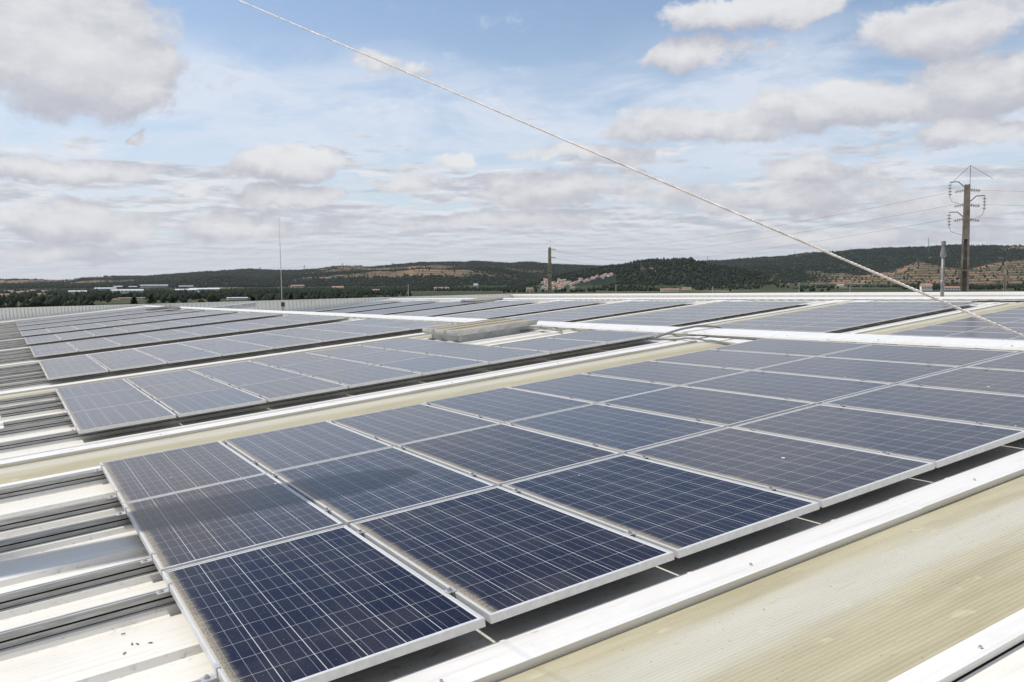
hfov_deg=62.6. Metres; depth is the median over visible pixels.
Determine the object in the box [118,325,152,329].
solar panel
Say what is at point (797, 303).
solar panel
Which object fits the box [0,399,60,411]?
mounting rail
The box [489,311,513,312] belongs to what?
solar panel
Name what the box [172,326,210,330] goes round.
solar panel
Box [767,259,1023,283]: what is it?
olive groves
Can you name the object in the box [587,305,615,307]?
solar panel
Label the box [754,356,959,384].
solar panel
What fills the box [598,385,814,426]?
solar panel
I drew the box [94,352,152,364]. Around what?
solar panel
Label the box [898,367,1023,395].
solar panel
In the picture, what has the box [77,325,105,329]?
solar panel
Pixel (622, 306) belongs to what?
solar panel
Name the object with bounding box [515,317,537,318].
solar panel
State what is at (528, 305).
solar panel
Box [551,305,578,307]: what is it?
solar panel
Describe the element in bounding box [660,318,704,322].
solar panel
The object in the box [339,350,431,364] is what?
solar panel
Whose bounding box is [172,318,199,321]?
solar panel
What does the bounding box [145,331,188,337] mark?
solar panel
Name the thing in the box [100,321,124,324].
solar panel
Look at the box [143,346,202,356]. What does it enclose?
solar panel
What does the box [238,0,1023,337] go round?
guy rope
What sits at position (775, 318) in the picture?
solar panel
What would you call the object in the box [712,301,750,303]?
solar panel
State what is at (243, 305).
smoke vent
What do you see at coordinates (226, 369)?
solar panel
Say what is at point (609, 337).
solar panel
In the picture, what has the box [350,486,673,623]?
solar panel
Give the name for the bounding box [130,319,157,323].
solar panel
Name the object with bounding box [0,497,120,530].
mounting rail
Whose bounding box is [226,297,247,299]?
factory hall
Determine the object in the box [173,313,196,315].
solar panel
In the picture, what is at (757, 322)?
solar panel
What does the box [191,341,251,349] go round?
solar panel
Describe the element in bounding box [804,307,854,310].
solar panel
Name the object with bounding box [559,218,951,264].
power line
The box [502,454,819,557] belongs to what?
solar panel
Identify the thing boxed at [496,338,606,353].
solar panel
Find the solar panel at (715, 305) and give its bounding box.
[699,304,732,306]
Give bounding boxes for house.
[290,285,304,287]
[660,288,678,291]
[919,283,932,290]
[944,286,959,289]
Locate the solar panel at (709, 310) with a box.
[687,309,728,311]
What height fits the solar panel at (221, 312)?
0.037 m
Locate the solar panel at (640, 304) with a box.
[622,303,656,305]
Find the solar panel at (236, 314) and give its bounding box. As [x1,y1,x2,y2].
[225,312,247,315]
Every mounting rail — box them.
[0,309,145,325]
[0,309,179,328]
[0,310,204,333]
[0,312,237,339]
[0,312,252,342]
[0,314,282,349]
[0,316,329,357]
[0,317,347,363]
[0,323,453,388]
[0,336,654,449]
[0,341,25,344]
[0,343,26,346]
[0,348,29,352]
[0,350,30,353]
[0,351,31,356]
[0,354,33,360]
[0,363,39,370]
[0,366,40,372]
[0,368,42,376]
[0,372,43,379]
[0,374,45,383]
[0,392,57,404]
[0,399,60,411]
[0,403,63,417]
[0,418,71,434]
[0,470,105,498]
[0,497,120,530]
[0,514,131,551]
[0,557,157,609]
[0,587,175,649]
[3,330,590,427]
[192,678,219,681]
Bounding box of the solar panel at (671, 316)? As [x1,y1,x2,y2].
[650,315,693,317]
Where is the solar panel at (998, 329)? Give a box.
[967,327,1023,333]
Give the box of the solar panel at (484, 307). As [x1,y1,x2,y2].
[475,306,497,308]
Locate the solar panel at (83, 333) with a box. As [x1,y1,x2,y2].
[57,332,90,336]
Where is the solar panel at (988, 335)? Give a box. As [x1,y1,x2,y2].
[944,332,1023,338]
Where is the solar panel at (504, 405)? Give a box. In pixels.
[423,387,594,423]
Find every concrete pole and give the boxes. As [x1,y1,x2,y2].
[548,241,555,293]
[947,165,992,291]
[998,256,1014,291]
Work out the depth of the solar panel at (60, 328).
35.69 m
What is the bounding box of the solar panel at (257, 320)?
[239,318,276,322]
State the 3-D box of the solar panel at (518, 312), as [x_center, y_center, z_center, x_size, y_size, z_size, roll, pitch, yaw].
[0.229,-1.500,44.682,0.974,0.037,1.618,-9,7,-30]
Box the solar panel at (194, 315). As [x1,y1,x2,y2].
[177,314,207,317]
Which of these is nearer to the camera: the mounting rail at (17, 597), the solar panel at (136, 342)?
the mounting rail at (17, 597)
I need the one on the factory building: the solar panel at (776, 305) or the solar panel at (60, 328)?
the solar panel at (776, 305)
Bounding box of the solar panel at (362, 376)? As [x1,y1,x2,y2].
[309,365,421,387]
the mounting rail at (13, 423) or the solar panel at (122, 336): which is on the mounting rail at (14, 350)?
the solar panel at (122, 336)
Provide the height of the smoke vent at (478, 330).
0.268 m
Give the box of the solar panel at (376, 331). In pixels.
[344,326,409,335]
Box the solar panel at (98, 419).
[64,400,175,433]
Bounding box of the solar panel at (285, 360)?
[251,352,332,367]
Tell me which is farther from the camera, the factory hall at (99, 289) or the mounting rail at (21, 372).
the factory hall at (99, 289)
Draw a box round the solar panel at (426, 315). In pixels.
[414,314,438,315]
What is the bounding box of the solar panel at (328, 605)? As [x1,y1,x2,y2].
[156,525,485,681]
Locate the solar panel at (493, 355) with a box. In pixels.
[441,346,549,363]
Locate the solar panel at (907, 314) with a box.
[865,312,924,316]
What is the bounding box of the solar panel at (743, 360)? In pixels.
[650,349,814,369]
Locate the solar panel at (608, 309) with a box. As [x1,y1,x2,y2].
[594,308,622,309]
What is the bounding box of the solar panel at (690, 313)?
[668,312,711,314]
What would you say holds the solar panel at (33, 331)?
on the rail
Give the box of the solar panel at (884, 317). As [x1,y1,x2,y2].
[843,315,905,320]
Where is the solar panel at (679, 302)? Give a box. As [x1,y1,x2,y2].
[660,301,695,303]
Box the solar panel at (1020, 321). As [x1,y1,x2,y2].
[1012,319,1023,322]
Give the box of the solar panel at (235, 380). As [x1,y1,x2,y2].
[210,368,305,387]
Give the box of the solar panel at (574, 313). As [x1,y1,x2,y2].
[559,312,588,314]
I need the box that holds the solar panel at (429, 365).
[376,355,488,375]
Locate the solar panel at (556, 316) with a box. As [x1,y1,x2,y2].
[542,315,574,317]
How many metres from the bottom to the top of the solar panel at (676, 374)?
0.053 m
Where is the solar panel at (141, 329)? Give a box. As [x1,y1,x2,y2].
[125,327,160,331]
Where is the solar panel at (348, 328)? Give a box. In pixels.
[319,325,380,331]
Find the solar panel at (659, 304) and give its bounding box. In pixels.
[644,303,679,306]
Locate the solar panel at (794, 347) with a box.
[711,338,871,355]
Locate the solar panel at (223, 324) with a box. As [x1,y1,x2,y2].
[205,322,242,326]
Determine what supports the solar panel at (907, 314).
on the factory building
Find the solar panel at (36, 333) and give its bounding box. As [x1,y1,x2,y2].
[21,331,49,335]
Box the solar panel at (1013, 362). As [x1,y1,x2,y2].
[965,352,1023,370]
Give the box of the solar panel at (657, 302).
[643,301,671,303]
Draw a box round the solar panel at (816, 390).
[680,370,892,404]
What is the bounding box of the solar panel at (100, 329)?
[86,327,116,331]
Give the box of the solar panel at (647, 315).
[626,314,661,316]
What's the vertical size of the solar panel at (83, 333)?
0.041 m
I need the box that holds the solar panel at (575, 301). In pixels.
[564,301,587,302]
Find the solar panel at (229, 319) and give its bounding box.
[213,317,248,321]
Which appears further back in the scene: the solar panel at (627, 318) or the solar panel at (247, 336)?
the solar panel at (627, 318)
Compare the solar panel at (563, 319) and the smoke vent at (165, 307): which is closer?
the solar panel at (563, 319)
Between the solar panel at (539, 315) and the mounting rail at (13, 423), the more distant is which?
the solar panel at (539, 315)
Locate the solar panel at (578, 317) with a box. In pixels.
[562,315,596,318]
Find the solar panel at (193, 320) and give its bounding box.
[179,319,209,322]
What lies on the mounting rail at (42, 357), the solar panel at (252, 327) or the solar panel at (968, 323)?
the solar panel at (252, 327)
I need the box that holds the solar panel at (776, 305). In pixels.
[750,304,794,307]
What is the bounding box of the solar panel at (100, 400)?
[57,388,153,414]
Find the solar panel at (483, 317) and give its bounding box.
[469,316,498,318]
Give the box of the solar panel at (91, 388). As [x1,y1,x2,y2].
[52,379,135,399]
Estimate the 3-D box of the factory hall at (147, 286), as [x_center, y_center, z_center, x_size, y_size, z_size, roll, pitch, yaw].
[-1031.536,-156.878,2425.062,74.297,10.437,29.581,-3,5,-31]
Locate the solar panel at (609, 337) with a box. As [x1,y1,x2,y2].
[548,330,658,343]
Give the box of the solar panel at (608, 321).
[587,320,629,322]
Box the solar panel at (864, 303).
[840,302,888,304]
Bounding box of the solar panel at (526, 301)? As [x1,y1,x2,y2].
[514,301,539,302]
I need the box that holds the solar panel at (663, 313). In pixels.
[646,311,680,314]
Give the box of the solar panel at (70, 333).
[55,331,85,335]
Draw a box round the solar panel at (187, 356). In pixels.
[155,350,221,363]
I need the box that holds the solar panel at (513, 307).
[502,307,525,308]
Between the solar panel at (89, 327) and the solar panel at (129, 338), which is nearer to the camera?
the solar panel at (129, 338)
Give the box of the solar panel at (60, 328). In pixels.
[48,327,74,330]
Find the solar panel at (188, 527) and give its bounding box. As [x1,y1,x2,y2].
[116,473,342,575]
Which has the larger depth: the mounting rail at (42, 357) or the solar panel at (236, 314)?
the solar panel at (236, 314)
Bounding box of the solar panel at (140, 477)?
[94,441,266,507]
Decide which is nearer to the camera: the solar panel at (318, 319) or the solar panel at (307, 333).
the solar panel at (307, 333)
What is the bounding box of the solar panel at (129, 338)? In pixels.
[110,335,152,341]
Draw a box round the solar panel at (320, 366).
[277,358,372,375]
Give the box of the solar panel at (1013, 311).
[993,309,1023,313]
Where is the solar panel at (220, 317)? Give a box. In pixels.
[204,316,238,319]
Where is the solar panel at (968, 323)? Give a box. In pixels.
[935,321,1007,326]
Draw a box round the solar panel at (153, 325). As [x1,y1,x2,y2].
[149,322,178,326]
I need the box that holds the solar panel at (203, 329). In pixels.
[183,327,225,332]
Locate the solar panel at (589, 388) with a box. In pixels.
[509,373,675,403]
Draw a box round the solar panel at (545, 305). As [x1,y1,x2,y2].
[533,305,557,306]
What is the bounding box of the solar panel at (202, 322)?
[187,320,220,324]
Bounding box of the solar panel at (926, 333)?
[890,330,961,336]
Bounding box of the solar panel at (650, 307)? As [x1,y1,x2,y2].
[631,306,664,308]
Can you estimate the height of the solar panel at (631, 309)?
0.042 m
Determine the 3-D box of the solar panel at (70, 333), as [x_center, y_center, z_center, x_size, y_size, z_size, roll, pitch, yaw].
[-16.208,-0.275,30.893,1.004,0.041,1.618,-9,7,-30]
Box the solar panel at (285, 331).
[261,328,316,334]
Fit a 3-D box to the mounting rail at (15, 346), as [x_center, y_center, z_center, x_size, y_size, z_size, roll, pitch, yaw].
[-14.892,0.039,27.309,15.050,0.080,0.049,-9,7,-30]
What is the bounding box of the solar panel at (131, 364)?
[101,357,166,371]
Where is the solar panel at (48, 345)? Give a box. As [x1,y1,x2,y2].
[29,342,68,349]
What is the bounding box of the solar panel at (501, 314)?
[485,313,515,316]
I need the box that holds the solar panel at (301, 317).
[281,316,324,319]
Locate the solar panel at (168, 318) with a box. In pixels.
[155,317,182,320]
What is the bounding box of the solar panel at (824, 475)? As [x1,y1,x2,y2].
[627,427,934,507]
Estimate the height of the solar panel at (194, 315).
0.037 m
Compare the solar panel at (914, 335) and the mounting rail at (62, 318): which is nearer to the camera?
the solar panel at (914, 335)
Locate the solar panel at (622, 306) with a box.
[608,306,637,307]
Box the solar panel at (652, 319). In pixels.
[633,317,674,320]
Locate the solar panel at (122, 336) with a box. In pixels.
[104,333,143,339]
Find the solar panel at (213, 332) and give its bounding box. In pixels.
[193,329,239,335]
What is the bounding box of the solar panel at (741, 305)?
[722,304,762,306]
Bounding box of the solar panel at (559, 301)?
[548,301,570,302]
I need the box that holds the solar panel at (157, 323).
[143,321,171,324]
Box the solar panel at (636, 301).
[623,301,650,302]
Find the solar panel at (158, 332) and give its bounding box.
[138,329,177,334]
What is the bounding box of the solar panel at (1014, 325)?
[990,322,1023,327]
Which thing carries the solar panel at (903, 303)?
on the factory building
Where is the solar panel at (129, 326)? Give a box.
[114,324,143,328]
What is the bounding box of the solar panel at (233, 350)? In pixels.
[206,344,272,355]
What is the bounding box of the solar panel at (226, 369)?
[190,361,274,377]
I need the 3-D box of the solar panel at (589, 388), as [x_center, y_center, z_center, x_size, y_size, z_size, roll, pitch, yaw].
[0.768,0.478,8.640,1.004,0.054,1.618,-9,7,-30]
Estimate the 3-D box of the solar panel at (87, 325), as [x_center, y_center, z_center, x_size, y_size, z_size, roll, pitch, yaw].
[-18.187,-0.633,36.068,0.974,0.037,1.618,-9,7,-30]
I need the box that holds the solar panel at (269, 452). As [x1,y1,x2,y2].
[222,420,391,474]
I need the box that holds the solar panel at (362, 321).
[338,318,388,324]
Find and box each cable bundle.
[521,328,562,332]
[647,337,731,344]
[653,325,723,337]
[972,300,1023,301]
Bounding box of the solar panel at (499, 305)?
[490,304,511,306]
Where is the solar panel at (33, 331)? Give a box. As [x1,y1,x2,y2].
[21,330,47,333]
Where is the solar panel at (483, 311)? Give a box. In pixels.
[472,311,495,312]
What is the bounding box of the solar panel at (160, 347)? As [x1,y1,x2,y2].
[135,343,186,351]
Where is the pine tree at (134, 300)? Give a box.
[130,297,139,303]
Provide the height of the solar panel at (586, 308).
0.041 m
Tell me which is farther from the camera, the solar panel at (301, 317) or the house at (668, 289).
the house at (668, 289)
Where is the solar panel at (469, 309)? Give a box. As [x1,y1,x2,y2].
[459,308,483,310]
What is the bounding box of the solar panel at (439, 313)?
[429,312,454,314]
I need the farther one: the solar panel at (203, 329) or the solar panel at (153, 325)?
the solar panel at (153, 325)
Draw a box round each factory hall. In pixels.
[68,290,86,294]
[94,287,115,290]
[110,289,143,293]
[118,297,144,299]
[141,285,167,287]
[173,289,196,291]
[189,288,219,291]
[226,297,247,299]
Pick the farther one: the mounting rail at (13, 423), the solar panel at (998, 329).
the solar panel at (998, 329)
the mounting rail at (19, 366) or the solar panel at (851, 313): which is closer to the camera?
the mounting rail at (19, 366)
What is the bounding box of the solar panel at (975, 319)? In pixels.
[954,317,1023,321]
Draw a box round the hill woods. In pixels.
[0,244,1023,288]
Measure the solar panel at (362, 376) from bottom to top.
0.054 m
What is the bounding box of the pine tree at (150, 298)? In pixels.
[145,294,156,303]
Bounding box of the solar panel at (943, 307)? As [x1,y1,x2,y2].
[903,305,960,309]
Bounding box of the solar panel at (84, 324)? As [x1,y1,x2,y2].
[72,323,96,326]
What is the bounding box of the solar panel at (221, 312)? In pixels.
[203,311,231,314]
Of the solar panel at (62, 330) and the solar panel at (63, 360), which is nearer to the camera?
the solar panel at (63, 360)
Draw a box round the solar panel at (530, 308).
[518,307,542,308]
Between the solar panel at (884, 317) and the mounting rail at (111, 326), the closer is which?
the solar panel at (884, 317)
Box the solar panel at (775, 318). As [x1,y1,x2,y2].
[750,317,797,320]
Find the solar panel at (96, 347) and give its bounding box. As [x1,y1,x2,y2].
[74,342,120,351]
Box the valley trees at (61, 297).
[0,279,1023,307]
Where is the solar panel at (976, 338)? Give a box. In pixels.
[949,337,1005,339]
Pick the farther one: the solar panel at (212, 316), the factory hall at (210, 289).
the factory hall at (210, 289)
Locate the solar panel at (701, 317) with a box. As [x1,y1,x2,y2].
[681,315,724,319]
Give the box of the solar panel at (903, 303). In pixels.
[877,302,929,304]
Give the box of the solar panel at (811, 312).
[786,311,837,313]
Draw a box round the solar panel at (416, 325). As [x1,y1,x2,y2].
[383,321,450,329]
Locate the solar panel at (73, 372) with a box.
[41,364,107,379]
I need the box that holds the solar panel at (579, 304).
[565,303,592,305]
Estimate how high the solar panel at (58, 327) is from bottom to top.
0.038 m
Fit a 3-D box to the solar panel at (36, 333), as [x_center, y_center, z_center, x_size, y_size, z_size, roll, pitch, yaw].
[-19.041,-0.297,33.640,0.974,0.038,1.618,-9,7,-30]
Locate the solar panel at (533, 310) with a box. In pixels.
[521,309,547,311]
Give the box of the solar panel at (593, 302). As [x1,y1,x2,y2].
[580,301,607,303]
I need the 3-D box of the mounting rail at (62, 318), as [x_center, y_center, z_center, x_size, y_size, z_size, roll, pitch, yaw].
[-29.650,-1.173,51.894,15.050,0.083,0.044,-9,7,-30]
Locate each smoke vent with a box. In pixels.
[145,305,180,309]
[206,302,257,308]
[422,318,537,342]
[460,297,502,302]
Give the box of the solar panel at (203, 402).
[156,387,266,416]
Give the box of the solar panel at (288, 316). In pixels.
[268,315,307,318]
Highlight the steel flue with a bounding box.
[940,241,946,296]
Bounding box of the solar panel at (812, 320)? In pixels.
[787,318,837,321]
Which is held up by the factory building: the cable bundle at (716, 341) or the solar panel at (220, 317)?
the cable bundle at (716, 341)
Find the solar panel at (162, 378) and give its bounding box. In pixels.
[125,369,206,388]
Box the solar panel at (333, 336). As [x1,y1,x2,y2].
[299,332,366,341]
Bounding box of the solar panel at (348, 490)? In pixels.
[271,446,494,527]
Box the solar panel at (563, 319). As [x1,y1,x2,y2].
[541,318,577,321]
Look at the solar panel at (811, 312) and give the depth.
30.67 m
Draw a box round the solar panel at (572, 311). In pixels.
[558,310,586,311]
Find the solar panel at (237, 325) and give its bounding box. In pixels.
[218,323,257,328]
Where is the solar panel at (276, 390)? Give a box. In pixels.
[236,376,347,401]
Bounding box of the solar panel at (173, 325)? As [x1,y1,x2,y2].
[154,323,190,328]
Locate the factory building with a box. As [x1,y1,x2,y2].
[0,292,1023,681]
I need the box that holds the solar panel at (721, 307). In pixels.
[707,306,743,309]
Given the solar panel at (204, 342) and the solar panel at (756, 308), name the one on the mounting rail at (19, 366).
the solar panel at (204, 342)
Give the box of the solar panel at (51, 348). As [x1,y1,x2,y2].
[31,344,72,351]
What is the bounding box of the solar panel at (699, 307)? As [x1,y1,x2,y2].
[679,306,712,308]
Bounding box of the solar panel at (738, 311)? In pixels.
[719,310,760,313]
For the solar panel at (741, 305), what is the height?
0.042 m
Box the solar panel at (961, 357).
[820,344,1018,367]
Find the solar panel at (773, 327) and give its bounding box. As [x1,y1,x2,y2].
[741,325,798,329]
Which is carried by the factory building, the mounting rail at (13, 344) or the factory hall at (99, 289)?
the mounting rail at (13, 344)
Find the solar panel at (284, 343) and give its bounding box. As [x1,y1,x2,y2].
[255,338,321,348]
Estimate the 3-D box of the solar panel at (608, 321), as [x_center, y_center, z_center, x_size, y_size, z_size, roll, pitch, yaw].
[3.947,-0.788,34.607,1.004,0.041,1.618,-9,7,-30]
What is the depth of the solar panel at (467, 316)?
45.03 m
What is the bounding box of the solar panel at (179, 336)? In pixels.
[155,333,201,340]
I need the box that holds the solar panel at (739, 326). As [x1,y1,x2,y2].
[711,324,757,328]
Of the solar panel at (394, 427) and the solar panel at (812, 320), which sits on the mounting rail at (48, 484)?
the solar panel at (394, 427)
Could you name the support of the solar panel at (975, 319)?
on the factory building
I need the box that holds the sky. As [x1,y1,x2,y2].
[0,0,1023,279]
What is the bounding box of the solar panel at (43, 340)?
[26,337,60,344]
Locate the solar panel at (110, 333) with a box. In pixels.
[93,330,128,335]
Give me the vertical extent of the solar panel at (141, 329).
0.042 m
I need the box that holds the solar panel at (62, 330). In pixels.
[49,328,78,332]
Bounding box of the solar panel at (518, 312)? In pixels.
[505,311,529,313]
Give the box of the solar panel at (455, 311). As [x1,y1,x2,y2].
[444,310,468,312]
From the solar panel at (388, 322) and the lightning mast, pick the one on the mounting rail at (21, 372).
the solar panel at (388, 322)
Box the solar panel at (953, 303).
[919,302,977,305]
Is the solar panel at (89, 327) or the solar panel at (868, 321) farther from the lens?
the solar panel at (89, 327)
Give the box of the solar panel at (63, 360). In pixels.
[38,355,91,365]
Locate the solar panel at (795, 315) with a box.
[768,314,820,317]
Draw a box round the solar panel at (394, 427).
[329,403,498,446]
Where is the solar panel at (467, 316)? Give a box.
[458,315,483,317]
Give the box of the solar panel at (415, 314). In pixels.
[406,313,424,315]
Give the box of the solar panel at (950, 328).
[910,325,984,331]
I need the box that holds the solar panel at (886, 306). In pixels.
[860,305,913,307]
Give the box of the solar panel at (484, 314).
[473,313,498,315]
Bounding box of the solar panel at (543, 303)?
[532,303,555,304]
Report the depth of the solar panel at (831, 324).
26.25 m
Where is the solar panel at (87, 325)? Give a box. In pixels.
[75,324,99,327]
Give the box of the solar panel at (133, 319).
[120,318,146,320]
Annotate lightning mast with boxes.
[279,222,281,299]
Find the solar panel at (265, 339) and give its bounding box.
[236,335,296,343]
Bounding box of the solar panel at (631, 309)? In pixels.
[612,308,647,311]
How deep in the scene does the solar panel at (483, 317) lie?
43.47 m
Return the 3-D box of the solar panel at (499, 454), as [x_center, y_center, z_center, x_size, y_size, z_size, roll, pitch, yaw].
[-0.098,0.810,6.229,1.004,0.054,1.618,-9,7,-30]
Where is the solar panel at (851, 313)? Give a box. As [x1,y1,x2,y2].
[826,311,875,314]
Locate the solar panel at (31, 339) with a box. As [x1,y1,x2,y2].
[24,336,57,340]
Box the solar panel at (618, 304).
[608,303,636,305]
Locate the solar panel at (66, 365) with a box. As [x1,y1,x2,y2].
[40,359,98,372]
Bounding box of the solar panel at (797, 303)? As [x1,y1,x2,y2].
[769,302,811,304]
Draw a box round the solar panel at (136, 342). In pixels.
[115,338,162,345]
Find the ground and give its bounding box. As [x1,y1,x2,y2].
[0,246,1023,306]
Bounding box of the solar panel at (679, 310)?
[665,309,699,311]
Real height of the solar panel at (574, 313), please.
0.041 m
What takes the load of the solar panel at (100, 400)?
on the mounting rail at (13, 423)
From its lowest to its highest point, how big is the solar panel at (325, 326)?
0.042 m
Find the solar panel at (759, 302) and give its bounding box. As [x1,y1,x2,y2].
[739,301,774,303]
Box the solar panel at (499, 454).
[397,423,619,486]
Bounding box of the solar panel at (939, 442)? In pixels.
[732,404,1023,467]
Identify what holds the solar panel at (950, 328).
on the factory building
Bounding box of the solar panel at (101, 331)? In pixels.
[89,329,120,333]
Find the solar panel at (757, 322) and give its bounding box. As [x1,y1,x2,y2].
[727,320,780,324]
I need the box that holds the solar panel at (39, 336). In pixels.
[24,334,55,338]
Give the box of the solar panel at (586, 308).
[573,308,600,309]
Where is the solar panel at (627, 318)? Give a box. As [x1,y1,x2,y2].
[606,317,648,319]
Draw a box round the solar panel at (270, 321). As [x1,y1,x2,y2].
[252,319,292,323]
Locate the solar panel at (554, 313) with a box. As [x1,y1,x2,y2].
[543,312,572,314]
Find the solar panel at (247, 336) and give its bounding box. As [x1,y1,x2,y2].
[222,333,273,340]
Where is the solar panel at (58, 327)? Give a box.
[46,326,71,329]
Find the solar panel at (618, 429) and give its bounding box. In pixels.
[505,403,725,453]
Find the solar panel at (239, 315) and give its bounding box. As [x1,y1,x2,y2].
[231,313,263,316]
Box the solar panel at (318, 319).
[295,316,342,322]
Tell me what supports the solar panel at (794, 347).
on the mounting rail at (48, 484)
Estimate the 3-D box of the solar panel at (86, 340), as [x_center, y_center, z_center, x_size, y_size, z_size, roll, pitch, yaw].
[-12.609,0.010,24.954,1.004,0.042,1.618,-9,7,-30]
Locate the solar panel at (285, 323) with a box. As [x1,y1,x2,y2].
[263,320,309,326]
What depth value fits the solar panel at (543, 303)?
49.48 m
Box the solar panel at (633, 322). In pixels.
[613,320,655,323]
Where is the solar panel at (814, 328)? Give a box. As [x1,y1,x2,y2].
[783,326,844,332]
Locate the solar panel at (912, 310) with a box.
[881,308,942,312]
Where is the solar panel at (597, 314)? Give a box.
[579,313,614,316]
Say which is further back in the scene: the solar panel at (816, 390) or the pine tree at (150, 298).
the pine tree at (150, 298)
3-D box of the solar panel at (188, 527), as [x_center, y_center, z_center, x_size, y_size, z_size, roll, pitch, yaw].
[-1.814,1.084,5.213,1.032,0.042,1.618,-9,7,-30]
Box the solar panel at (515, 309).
[503,309,528,310]
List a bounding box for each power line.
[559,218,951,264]
[560,204,954,256]
[602,192,948,248]
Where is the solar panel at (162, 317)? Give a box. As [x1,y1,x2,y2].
[148,316,176,318]
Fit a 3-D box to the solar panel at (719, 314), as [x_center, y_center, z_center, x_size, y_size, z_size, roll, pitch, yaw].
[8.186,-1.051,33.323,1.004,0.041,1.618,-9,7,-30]
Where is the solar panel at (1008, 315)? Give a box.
[973,313,1023,317]
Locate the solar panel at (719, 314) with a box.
[700,312,742,316]
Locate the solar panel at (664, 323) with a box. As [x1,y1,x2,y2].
[637,321,685,325]
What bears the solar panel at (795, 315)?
on the factory building
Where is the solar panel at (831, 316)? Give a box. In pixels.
[804,314,859,318]
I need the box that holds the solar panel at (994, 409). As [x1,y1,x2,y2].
[821,384,1023,429]
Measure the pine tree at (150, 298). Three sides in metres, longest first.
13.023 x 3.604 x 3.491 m
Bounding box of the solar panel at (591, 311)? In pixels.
[576,310,609,312]
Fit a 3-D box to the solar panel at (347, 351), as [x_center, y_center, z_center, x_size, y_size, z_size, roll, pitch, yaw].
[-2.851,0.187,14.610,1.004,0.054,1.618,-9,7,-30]
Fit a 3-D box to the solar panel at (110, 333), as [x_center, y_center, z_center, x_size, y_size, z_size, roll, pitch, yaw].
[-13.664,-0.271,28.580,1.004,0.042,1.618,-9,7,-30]
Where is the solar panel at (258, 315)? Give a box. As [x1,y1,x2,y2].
[240,313,276,317]
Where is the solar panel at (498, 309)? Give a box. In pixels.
[487,309,510,310]
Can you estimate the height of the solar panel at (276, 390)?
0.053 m
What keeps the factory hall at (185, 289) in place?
on the ground
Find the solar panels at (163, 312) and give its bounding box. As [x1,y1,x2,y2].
[15,301,507,330]
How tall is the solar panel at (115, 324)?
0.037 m
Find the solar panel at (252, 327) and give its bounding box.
[227,324,275,330]
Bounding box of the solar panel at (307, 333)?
[280,330,337,337]
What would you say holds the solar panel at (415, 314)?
on the factory building
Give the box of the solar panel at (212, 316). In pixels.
[200,315,224,318]
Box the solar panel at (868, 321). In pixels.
[827,319,885,324]
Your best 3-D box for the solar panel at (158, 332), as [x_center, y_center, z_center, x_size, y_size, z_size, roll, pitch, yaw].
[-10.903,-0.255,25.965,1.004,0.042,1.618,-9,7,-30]
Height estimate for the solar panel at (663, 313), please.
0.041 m
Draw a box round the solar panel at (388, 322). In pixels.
[358,320,419,325]
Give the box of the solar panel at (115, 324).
[104,322,132,326]
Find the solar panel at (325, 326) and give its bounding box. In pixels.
[300,323,354,329]
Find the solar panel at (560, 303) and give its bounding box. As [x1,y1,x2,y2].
[548,303,572,304]
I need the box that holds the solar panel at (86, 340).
[67,338,107,343]
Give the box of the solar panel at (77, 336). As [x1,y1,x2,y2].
[59,334,95,339]
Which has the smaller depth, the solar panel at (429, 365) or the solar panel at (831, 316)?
the solar panel at (429, 365)
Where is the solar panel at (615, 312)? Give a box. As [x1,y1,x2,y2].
[596,310,631,313]
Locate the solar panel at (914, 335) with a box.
[886,334,940,336]
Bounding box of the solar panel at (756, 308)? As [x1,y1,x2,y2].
[731,307,777,310]
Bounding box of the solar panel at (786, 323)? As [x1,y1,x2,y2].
[764,321,820,325]
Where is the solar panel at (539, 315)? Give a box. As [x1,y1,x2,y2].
[523,314,551,316]
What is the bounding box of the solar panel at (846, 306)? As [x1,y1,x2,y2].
[823,305,870,307]
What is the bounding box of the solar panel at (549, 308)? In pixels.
[536,307,562,309]
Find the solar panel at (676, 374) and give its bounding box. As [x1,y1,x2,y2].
[582,360,748,385]
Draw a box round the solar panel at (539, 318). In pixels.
[531,317,554,320]
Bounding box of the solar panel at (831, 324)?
[805,322,865,328]
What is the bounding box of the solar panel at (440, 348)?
[395,342,491,354]
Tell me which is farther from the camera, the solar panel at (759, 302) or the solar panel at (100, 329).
the solar panel at (759, 302)
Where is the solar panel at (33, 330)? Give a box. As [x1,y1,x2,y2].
[20,329,46,331]
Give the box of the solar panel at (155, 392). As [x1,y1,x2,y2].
[138,377,232,400]
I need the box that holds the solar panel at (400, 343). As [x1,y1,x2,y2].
[361,338,445,349]
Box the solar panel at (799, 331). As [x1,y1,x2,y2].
[778,330,822,332]
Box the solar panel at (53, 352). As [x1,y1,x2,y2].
[30,347,77,356]
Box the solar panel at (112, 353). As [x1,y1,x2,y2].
[88,349,140,359]
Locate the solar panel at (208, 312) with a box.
[197,311,220,313]
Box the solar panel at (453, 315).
[441,315,465,316]
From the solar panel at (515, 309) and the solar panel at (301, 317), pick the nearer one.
the solar panel at (301, 317)
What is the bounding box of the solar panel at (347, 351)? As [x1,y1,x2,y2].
[307,345,391,357]
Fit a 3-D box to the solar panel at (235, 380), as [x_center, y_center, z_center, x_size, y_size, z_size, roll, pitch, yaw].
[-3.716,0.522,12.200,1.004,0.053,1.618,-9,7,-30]
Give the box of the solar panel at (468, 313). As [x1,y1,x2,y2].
[456,313,480,314]
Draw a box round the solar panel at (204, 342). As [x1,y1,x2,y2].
[178,338,234,345]
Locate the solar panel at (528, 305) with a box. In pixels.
[517,305,539,306]
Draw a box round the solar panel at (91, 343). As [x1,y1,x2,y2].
[70,340,112,346]
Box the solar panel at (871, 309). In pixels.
[844,308,896,311]

